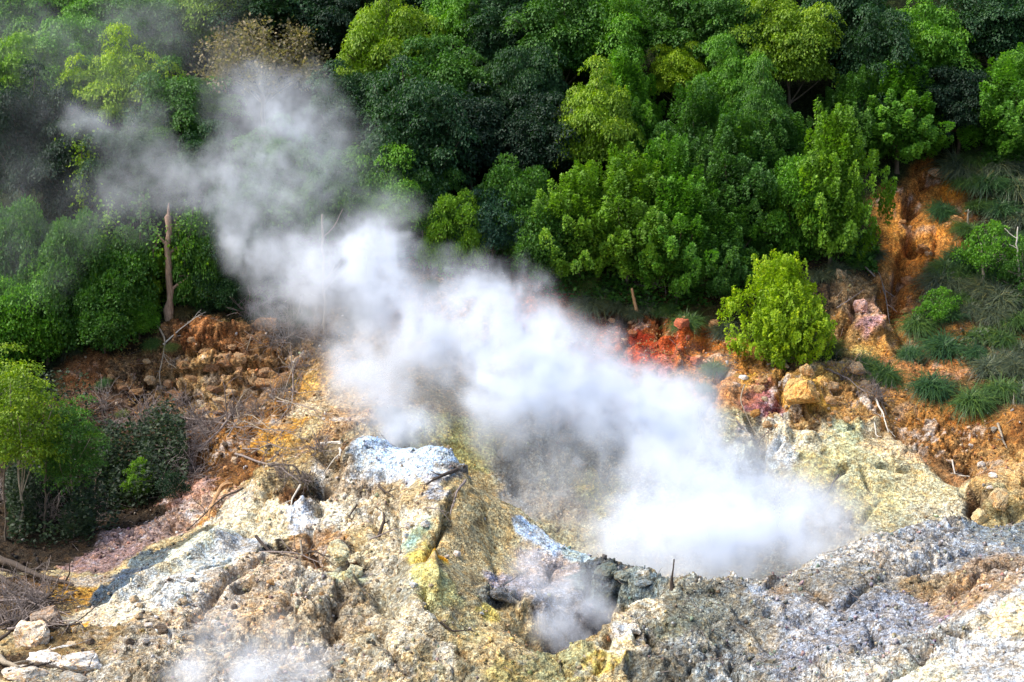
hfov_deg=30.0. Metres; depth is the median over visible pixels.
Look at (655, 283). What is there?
dry shrub
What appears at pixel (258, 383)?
rock
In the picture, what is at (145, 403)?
dry shrub
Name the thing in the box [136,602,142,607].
rock
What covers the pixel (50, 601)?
dead branch
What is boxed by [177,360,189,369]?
rock
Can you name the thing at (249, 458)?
dead branch
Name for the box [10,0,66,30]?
tree
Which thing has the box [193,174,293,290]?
tree
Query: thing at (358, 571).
rock
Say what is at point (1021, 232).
grass tuft
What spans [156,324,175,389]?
dead branch
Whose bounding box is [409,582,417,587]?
rock
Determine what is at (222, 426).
dead branch
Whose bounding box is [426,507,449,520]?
dead branch
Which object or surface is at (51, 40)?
tree
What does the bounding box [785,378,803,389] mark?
rock
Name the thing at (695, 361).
rock
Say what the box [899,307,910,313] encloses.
rock
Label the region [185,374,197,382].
rock
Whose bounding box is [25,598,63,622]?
dead branch
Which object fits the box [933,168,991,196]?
grass tuft
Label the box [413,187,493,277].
tree
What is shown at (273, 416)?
dead branch
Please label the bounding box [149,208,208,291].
vine
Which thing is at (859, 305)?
rock
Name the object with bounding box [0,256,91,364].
bush
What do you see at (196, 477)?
dry shrub
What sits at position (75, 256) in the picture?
bush
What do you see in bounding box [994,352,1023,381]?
grass tuft
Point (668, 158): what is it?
tree
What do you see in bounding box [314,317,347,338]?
dry shrub
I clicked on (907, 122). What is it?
tree
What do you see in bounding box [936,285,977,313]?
grass tuft
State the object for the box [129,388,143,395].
rock
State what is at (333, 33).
tree
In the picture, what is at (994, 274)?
grass tuft
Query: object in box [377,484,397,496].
dead root
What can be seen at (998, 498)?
rock
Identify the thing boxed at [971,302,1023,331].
grass tuft
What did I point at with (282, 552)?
dead root
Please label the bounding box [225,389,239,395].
rock
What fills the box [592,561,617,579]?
rock
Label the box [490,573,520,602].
rock
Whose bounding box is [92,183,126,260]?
vine
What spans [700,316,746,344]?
grass tuft
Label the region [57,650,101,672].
rock
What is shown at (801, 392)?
rock
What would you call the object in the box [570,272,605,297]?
grass tuft
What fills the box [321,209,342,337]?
dead tree
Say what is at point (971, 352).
grass tuft
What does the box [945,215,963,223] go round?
rock
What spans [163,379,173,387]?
rock
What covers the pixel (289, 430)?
dead branch
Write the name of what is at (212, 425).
dry shrub
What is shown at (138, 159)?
tree
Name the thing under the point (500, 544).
rocky ground
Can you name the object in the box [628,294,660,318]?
grass tuft
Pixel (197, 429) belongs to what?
dead branch
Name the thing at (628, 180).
tree
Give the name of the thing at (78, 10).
tree
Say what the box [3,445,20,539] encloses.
sapling
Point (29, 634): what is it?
rock
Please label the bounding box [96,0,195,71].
tree
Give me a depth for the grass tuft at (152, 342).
70.97 m
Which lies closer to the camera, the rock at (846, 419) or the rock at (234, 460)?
the rock at (234, 460)
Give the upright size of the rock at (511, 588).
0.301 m
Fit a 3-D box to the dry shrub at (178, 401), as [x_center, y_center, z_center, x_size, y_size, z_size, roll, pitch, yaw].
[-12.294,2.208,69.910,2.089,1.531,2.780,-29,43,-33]
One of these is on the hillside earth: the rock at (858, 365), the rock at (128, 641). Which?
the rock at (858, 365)
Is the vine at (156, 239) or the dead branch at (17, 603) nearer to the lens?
the dead branch at (17, 603)
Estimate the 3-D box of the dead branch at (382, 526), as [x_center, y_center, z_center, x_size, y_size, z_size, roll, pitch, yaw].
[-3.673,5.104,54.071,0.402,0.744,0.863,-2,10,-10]
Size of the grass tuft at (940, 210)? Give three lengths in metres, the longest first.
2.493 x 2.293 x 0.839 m
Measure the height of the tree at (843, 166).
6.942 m
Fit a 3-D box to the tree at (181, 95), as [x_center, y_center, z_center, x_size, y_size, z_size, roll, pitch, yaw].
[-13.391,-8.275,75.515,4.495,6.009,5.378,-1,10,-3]
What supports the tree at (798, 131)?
on the forest floor
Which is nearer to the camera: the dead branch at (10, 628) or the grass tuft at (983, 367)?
the dead branch at (10, 628)
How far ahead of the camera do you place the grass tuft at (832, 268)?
72.09 m
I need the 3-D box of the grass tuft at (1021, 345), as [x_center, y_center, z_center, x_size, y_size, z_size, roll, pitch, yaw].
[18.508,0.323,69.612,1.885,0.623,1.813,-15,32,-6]
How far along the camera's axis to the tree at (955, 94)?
76.01 m
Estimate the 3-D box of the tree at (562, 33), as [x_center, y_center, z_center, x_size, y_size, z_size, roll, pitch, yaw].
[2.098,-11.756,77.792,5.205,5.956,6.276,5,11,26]
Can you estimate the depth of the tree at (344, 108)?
74.05 m
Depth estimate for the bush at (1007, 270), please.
71.72 m
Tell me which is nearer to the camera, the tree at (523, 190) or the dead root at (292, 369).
the dead root at (292, 369)
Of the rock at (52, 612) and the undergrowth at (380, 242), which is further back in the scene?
the undergrowth at (380, 242)
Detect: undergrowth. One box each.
[1,368,190,548]
[17,132,1023,349]
[954,195,1023,365]
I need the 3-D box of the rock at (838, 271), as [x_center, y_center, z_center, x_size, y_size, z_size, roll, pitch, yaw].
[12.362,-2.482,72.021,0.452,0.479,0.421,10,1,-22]
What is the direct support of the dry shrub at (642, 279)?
on the hillside earth
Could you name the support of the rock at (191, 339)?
on the hillside earth
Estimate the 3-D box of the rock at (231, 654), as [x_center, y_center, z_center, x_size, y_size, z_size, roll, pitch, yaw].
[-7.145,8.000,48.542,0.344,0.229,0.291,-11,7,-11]
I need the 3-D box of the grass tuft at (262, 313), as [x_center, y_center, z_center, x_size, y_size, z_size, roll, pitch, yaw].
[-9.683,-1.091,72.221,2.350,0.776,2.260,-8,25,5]
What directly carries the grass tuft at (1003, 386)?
on the hillside earth
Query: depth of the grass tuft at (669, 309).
71.41 m
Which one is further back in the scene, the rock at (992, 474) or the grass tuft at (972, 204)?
the grass tuft at (972, 204)
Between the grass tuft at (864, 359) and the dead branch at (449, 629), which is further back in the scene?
the grass tuft at (864, 359)
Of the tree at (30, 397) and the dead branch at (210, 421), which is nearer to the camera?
the tree at (30, 397)
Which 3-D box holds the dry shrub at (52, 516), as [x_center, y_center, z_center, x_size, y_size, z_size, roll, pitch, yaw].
[-14.533,5.369,60.600,2.063,1.512,2.745,15,-1,14]
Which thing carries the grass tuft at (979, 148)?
on the hillside earth
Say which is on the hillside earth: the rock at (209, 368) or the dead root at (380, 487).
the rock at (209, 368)
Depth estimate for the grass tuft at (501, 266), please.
72.13 m
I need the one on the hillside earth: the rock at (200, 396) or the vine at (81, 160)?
the rock at (200, 396)
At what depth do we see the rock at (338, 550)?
52.60 m
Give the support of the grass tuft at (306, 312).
on the hillside earth
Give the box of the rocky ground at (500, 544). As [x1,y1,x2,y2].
[0,435,652,681]
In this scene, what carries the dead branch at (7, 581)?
on the rocky ground at (500, 544)
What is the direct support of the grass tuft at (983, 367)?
on the hillside earth
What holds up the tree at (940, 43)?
on the forest floor
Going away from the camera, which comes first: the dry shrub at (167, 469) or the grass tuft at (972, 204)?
the dry shrub at (167, 469)
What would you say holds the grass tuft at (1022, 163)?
on the hillside earth
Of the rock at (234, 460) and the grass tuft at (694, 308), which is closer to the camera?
the rock at (234, 460)
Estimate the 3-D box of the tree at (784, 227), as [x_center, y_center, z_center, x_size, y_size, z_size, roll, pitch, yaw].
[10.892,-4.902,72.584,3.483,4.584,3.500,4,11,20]
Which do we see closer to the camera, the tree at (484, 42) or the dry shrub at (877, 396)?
the dry shrub at (877, 396)
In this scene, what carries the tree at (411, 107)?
on the forest floor
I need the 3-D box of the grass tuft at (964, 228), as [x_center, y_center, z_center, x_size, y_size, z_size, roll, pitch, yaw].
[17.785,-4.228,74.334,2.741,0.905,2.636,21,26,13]
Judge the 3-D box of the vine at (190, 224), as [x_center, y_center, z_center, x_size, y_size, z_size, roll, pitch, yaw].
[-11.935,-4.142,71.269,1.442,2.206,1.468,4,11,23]
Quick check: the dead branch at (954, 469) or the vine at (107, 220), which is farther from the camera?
the vine at (107, 220)
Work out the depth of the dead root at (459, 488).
53.94 m
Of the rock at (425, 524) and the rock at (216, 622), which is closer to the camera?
the rock at (216, 622)
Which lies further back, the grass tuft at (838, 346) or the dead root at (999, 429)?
the grass tuft at (838, 346)
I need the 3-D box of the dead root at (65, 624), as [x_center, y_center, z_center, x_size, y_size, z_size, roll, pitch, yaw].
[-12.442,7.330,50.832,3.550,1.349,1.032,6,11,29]
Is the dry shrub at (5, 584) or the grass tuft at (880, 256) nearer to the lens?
the dry shrub at (5, 584)
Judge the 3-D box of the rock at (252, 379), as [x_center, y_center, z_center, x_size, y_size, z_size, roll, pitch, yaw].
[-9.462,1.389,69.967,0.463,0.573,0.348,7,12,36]
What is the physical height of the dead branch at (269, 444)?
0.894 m
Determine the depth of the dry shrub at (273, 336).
70.17 m
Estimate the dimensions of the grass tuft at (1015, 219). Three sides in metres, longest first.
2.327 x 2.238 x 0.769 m
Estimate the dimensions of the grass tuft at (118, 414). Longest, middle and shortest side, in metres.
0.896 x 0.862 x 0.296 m
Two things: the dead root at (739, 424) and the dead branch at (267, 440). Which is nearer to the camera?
the dead branch at (267, 440)
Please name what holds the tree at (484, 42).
on the forest floor
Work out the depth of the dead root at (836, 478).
63.13 m
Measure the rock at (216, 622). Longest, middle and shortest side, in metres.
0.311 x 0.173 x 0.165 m
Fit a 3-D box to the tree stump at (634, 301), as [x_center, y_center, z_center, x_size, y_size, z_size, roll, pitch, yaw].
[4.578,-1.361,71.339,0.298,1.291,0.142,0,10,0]
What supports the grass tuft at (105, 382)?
on the hillside earth
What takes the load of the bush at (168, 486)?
on the hillside earth
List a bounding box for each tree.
[0,0,63,37]
[0,29,80,110]
[0,59,88,205]
[0,342,72,537]
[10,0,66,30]
[10,15,125,118]
[26,109,114,225]
[29,393,110,536]
[46,0,149,53]
[53,21,186,129]
[73,114,182,238]
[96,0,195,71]
[113,55,226,173]
[151,170,209,235]
[158,203,187,321]
[161,118,251,214]
[163,0,258,85]
[186,12,332,137]
[191,75,253,119]
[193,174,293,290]
[202,0,325,63]
[209,112,323,242]
[266,142,380,277]
[274,0,364,77]
[294,58,406,168]
[324,0,397,26]
[334,0,447,92]
[342,142,425,263]
[353,54,481,236]
[354,0,432,32]
[377,33,503,124]
[390,152,470,241]
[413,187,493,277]
[419,80,519,206]
[420,0,481,52]
[446,186,530,270]
[456,0,543,86]
[463,0,572,41]
[472,90,588,180]
[474,152,555,256]
[475,42,570,174]
[501,0,630,101]
[545,52,647,173]
[562,141,682,293]
[571,0,653,67]
[585,45,666,165]
[626,168,725,305]
[630,131,720,244]
[634,0,726,96]
[646,29,715,119]
[650,76,739,189]
[667,0,778,77]
[686,98,788,233]
[688,30,775,122]
[714,0,847,112]
[733,54,800,156]
[751,107,829,182]
[753,153,841,258]
[758,98,896,264]
[790,0,890,10]
[802,0,887,85]
[806,64,896,158]
[829,0,929,112]
[854,56,955,173]
[876,0,982,78]
[918,56,996,154]
[927,0,1023,70]
[956,42,1023,154]
[1004,227,1020,282]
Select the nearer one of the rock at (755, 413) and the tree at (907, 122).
the rock at (755, 413)
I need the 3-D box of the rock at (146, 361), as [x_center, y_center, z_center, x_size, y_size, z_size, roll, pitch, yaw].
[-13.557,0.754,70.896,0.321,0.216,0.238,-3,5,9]
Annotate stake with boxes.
[978,243,984,281]
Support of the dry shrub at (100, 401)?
on the hillside earth
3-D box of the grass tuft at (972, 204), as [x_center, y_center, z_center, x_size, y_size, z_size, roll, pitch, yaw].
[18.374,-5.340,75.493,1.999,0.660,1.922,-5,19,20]
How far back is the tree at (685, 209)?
70.65 m
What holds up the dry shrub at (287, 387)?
on the hillside earth
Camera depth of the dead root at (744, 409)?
66.51 m
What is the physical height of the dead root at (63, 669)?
0.330 m
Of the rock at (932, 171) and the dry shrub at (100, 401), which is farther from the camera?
the rock at (932, 171)
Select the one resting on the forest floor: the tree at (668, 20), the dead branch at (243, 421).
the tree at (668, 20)
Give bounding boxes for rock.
[1,664,50,681]
[13,620,49,647]
[26,639,89,667]
[29,605,62,629]
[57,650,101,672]
[59,626,71,632]
[59,670,92,681]
[66,641,75,646]
[72,624,85,632]
[85,638,94,644]
[117,380,129,390]
[125,638,134,644]
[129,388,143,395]
[129,594,138,602]
[134,612,142,618]
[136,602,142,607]
[142,359,150,363]
[142,638,149,642]
[144,375,155,384]
[144,622,152,627]
[154,623,168,634]
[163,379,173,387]
[165,390,183,403]
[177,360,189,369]
[178,598,187,604]
[178,629,195,639]
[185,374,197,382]
[186,337,195,342]
[186,577,194,581]
[186,628,199,640]
[194,405,210,413]
[196,390,203,399]
[198,349,208,353]
[198,615,210,634]
[203,361,219,371]
[205,385,220,392]
[211,619,219,625]
[212,394,227,403]
[216,353,232,367]
[224,344,236,349]
[224,651,236,658]
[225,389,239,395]
[231,457,239,464]
[234,352,247,364]
[236,367,242,374]
[247,372,256,385]
[254,378,274,387]
[257,367,272,376]
[266,577,275,585]
[287,606,293,611]
[327,539,349,563]
[347,564,363,578]
[367,508,373,514]
[404,522,411,529]
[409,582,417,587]
[420,520,429,527]
[453,550,460,556]
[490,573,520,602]
[497,447,513,461]
[504,585,517,590]
[572,456,586,470]
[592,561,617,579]
[613,570,629,581]
[625,612,645,634]
[628,329,636,336]
[634,579,651,587]
[658,366,671,377]
[673,318,689,328]
[690,356,702,365]
[708,319,718,332]
[723,332,741,346]
[739,375,747,379]
[750,409,760,417]
[753,384,764,393]
[756,377,767,384]
[762,412,771,427]
[783,379,819,404]
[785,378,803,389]
[799,363,814,375]
[824,381,838,392]
[825,396,836,406]
[836,269,846,280]
[843,416,850,422]
[847,349,866,375]
[853,299,867,312]
[858,380,870,388]
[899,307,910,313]
[901,276,913,285]
[915,243,930,253]
[928,168,943,177]
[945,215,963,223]
[971,508,988,524]
[977,461,984,466]
[987,487,1008,513]
[988,472,996,477]
[991,426,996,432]
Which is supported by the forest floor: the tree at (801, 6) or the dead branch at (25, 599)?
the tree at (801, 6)
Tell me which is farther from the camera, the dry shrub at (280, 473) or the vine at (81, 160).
the vine at (81, 160)
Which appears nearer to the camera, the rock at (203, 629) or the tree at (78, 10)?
the rock at (203, 629)
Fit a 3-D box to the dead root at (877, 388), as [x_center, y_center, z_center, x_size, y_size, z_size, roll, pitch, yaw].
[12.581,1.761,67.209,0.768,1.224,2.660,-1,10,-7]
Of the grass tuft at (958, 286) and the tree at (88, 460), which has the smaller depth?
the tree at (88, 460)
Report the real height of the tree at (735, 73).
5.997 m
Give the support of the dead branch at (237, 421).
on the hillside earth
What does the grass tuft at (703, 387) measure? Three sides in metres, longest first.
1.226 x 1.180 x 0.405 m
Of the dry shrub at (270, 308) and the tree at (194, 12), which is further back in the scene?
the tree at (194, 12)
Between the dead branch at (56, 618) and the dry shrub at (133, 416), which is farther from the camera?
the dry shrub at (133, 416)
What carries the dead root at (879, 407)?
on the hillside earth
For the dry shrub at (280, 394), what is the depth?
66.12 m
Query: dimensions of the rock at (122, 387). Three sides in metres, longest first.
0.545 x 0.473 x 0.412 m
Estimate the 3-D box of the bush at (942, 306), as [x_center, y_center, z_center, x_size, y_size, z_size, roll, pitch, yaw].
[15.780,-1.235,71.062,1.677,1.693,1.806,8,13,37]
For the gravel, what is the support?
on the hillside earth
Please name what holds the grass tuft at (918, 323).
on the hillside earth
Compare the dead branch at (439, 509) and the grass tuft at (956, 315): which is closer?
the dead branch at (439, 509)
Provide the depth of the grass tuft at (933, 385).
67.31 m
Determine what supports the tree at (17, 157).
on the forest floor
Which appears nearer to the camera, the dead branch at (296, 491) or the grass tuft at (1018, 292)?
the dead branch at (296, 491)
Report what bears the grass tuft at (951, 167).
on the hillside earth
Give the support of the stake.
on the hillside earth
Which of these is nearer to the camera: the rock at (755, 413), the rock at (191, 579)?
the rock at (191, 579)
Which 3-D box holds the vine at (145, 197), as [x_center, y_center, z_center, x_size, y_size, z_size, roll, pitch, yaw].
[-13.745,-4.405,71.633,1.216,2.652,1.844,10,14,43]
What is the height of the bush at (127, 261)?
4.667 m
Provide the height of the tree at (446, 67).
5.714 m
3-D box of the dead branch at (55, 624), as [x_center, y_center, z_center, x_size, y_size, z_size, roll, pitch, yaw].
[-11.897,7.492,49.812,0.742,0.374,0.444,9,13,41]
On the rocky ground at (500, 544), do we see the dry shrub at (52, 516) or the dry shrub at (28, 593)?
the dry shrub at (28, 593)
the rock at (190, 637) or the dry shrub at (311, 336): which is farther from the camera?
the dry shrub at (311, 336)
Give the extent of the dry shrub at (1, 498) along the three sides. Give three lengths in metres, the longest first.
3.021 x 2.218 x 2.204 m
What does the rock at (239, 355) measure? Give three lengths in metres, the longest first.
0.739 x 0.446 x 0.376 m
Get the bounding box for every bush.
[0,192,67,295]
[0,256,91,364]
[0,274,49,378]
[18,205,123,348]
[58,273,141,353]
[78,223,163,328]
[118,457,153,501]
[121,300,162,338]
[126,242,165,308]
[154,470,191,498]
[164,206,227,311]
[191,260,258,312]
[497,195,585,281]
[531,159,631,277]
[668,202,772,298]
[716,248,837,370]
[911,286,962,322]
[950,219,1023,279]
[996,241,1023,290]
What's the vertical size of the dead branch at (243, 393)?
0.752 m
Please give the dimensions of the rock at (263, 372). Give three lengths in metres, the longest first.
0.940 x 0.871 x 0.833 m
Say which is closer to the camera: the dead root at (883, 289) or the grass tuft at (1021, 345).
the grass tuft at (1021, 345)
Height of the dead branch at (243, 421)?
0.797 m
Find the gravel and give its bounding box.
[0,260,1023,681]
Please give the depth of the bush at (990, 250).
72.20 m
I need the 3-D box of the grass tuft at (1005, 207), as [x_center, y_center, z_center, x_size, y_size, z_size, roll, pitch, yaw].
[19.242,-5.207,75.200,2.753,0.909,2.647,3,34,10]
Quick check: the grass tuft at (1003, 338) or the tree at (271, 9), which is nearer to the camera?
the grass tuft at (1003, 338)
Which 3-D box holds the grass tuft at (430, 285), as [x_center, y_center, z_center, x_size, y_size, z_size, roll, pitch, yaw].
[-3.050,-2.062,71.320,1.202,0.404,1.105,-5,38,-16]
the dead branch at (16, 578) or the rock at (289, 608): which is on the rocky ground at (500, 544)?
the rock at (289, 608)
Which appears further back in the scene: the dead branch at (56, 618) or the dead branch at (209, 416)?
the dead branch at (209, 416)
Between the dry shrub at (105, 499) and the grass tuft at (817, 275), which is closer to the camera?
the dry shrub at (105, 499)
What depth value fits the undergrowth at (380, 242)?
72.63 m
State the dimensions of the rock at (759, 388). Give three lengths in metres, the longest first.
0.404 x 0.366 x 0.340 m
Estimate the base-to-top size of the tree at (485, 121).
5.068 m
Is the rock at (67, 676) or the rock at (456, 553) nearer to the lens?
the rock at (67, 676)
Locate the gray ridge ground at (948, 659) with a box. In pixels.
[502,515,1023,681]
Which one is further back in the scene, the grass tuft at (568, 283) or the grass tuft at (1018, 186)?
the grass tuft at (1018, 186)
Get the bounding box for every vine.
[54,123,103,228]
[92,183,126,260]
[125,189,161,252]
[135,215,172,272]
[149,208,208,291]
[171,199,206,259]
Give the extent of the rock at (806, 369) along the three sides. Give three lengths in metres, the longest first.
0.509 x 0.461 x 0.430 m
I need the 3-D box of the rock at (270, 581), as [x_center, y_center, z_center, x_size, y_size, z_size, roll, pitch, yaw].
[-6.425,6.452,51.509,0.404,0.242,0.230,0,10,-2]
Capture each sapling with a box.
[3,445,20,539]
[43,460,56,536]
[94,472,100,524]
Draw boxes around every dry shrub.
[0,472,50,507]
[0,564,37,596]
[0,573,56,607]
[0,580,53,628]
[3,555,97,612]
[12,489,73,524]
[52,489,110,520]
[80,373,124,417]
[87,398,137,429]
[93,480,125,516]
[103,397,163,435]
[126,383,181,415]
[134,446,196,498]
[156,380,203,414]
[164,434,221,476]
[166,402,205,427]
[167,448,222,486]
[178,420,220,450]
[184,407,228,439]
[195,383,261,421]
[227,286,279,317]
[229,390,280,423]
[243,306,299,362]
[251,298,286,319]
[251,377,302,405]
[260,452,296,489]
[263,368,319,400]
[264,296,328,349]
[275,347,327,379]
[283,460,325,496]
[286,425,341,462]
[292,317,330,343]
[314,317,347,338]
[622,263,664,289]
[632,264,685,296]
[810,348,878,382]
[858,375,899,409]
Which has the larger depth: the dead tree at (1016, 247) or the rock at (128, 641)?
the dead tree at (1016, 247)
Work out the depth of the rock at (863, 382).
67.67 m
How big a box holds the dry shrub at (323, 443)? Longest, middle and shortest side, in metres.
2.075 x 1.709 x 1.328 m
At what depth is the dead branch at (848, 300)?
71.09 m
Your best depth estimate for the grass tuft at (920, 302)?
71.30 m
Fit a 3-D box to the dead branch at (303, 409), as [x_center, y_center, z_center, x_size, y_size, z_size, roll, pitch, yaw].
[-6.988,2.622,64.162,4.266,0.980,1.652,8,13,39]
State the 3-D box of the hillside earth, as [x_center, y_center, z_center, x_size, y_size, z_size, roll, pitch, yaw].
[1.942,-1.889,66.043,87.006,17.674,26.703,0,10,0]
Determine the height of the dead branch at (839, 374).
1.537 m
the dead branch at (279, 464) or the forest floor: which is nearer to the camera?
the dead branch at (279, 464)
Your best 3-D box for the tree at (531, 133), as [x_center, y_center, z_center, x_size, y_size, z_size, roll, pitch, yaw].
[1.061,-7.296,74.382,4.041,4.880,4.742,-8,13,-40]
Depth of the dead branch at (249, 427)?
64.38 m
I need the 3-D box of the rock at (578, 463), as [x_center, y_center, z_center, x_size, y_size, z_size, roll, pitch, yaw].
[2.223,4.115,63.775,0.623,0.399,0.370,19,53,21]
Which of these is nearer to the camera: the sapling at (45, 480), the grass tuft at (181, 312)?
the sapling at (45, 480)
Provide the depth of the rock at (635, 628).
48.79 m
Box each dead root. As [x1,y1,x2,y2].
[0,598,104,631]
[8,660,54,671]
[46,660,70,671]
[186,487,243,530]
[255,534,346,573]
[261,536,328,569]
[278,350,314,395]
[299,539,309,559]
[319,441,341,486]
[345,504,357,522]
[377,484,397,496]
[422,467,458,486]
[447,479,466,514]
[735,420,771,442]
[740,384,758,438]
[821,474,838,500]
[865,267,896,323]
[867,367,887,415]
[874,397,892,434]
[993,423,1006,447]
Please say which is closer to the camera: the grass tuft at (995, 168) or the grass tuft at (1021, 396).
the grass tuft at (1021, 396)
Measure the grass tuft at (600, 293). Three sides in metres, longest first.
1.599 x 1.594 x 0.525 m
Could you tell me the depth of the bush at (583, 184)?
70.83 m
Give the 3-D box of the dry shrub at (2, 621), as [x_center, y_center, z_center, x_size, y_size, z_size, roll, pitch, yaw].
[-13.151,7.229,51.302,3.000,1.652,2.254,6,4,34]
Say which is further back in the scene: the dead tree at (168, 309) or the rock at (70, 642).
the dead tree at (168, 309)
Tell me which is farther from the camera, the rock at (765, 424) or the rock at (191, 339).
the rock at (191, 339)
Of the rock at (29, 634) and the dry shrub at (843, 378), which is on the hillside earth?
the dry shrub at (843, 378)
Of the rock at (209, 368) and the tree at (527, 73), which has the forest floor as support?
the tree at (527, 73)
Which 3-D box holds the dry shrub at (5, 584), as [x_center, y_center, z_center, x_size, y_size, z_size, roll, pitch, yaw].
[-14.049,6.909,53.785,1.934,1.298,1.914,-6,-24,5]
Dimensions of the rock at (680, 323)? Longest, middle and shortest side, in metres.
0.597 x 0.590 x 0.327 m
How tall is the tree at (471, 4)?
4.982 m
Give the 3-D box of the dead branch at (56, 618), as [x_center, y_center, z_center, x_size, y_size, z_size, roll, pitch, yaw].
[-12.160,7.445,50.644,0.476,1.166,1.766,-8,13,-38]
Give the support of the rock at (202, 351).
on the hillside earth
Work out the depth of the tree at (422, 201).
71.60 m
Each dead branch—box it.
[0,555,73,586]
[0,564,34,577]
[0,574,79,597]
[0,578,55,605]
[0,599,50,640]
[0,654,27,667]
[1,585,22,627]
[4,585,64,596]
[6,574,25,582]
[7,625,51,634]
[15,607,54,626]
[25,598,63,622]
[34,595,65,607]
[34,597,66,611]
[46,620,89,635]
[48,620,63,628]
[49,601,64,630]
[61,602,93,614]
[153,377,243,463]
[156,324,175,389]
[163,312,204,344]
[170,404,237,436]
[175,422,210,445]
[177,399,255,426]
[185,431,215,442]
[186,416,227,449]
[208,480,232,517]
[224,397,310,432]
[225,408,269,436]
[227,409,252,436]
[227,418,274,434]
[232,344,327,452]
[234,435,328,489]
[235,386,255,408]
[236,426,301,463]
[237,434,269,465]
[251,434,293,453]
[265,408,310,441]
[268,463,323,499]
[274,396,331,431]
[274,396,332,414]
[277,484,300,510]
[322,309,352,324]
[369,523,404,539]
[374,506,388,536]
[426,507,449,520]
[439,621,469,631]
[827,361,873,397]
[836,289,864,307]
[951,460,969,476]
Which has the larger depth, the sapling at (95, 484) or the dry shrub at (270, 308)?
the dry shrub at (270, 308)
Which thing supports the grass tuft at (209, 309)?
on the hillside earth
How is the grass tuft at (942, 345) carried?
on the hillside earth
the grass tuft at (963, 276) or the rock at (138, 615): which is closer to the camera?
the rock at (138, 615)
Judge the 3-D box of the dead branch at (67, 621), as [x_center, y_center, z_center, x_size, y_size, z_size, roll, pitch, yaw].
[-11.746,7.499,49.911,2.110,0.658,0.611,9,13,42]
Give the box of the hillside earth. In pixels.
[0,140,1023,592]
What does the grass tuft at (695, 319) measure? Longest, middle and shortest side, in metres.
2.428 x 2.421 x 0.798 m
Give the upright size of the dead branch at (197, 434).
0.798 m
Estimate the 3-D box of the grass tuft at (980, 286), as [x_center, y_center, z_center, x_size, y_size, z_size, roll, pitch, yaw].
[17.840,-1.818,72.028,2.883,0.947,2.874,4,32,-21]
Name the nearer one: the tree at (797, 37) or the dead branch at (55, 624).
the dead branch at (55, 624)
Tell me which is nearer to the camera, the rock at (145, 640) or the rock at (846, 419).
the rock at (145, 640)
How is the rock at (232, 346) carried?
on the hillside earth
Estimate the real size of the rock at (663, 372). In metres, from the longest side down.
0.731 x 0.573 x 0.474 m
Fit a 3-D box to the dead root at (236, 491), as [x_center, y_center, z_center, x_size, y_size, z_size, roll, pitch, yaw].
[-9.058,4.984,57.441,0.483,1.088,2.391,8,13,38]
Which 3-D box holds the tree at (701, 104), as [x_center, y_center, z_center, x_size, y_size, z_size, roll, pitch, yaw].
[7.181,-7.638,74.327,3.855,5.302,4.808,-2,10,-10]
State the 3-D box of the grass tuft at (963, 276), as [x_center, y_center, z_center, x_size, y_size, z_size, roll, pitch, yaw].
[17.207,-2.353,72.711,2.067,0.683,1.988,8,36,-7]
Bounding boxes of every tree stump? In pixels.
[631,288,637,310]
[669,559,674,590]
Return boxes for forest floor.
[0,0,1023,288]
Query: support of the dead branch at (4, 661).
on the rocky ground at (500, 544)
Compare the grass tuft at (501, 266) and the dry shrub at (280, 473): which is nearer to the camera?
the dry shrub at (280, 473)
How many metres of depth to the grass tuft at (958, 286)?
72.03 m
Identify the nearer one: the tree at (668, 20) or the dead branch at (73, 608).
the dead branch at (73, 608)
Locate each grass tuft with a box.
[54,342,89,361]
[95,376,112,389]
[114,408,131,418]
[139,335,163,353]
[160,342,183,354]
[166,301,198,321]
[187,304,216,314]
[233,299,278,322]
[278,302,318,335]
[416,275,444,295]
[488,260,513,275]
[506,260,534,273]
[529,272,553,286]
[553,273,580,293]
[560,292,615,328]
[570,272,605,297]
[590,282,620,302]
[597,298,632,319]
[616,302,644,325]
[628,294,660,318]
[647,305,666,320]
[657,298,683,321]
[657,302,716,340]
[684,304,705,319]
[691,302,735,325]
[691,380,717,397]
[695,357,728,380]
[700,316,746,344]
[804,267,835,284]
[818,255,856,281]
[820,336,854,360]
[842,348,889,378]
[850,354,908,393]
[867,248,890,265]
[890,336,934,365]
[891,306,953,344]
[896,366,968,415]
[901,264,970,303]
[907,195,971,228]
[907,295,951,323]
[908,326,968,367]
[914,251,977,283]
[915,143,984,195]
[928,239,984,277]
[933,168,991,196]
[934,380,1009,428]
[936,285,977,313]
[937,302,975,331]
[938,274,982,300]
[942,217,991,244]
[948,269,979,287]
[949,146,990,174]
[950,169,1022,202]
[952,270,1001,301]
[953,295,988,327]
[953,338,992,364]
[955,323,1006,347]
[958,348,1018,382]
[960,195,993,215]
[962,143,996,157]
[966,253,1019,283]
[969,276,1023,320]
[970,144,1023,183]
[971,193,1023,226]
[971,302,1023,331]
[973,370,1023,405]
[977,322,1023,350]
[983,169,1023,204]
[984,344,1023,369]
[987,177,1023,206]
[987,309,1023,333]
[988,220,1019,234]
[993,152,1023,172]
[994,226,1023,257]
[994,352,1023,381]
[998,378,1023,404]
[1000,208,1023,229]
[1000,286,1023,312]
[1008,338,1023,358]

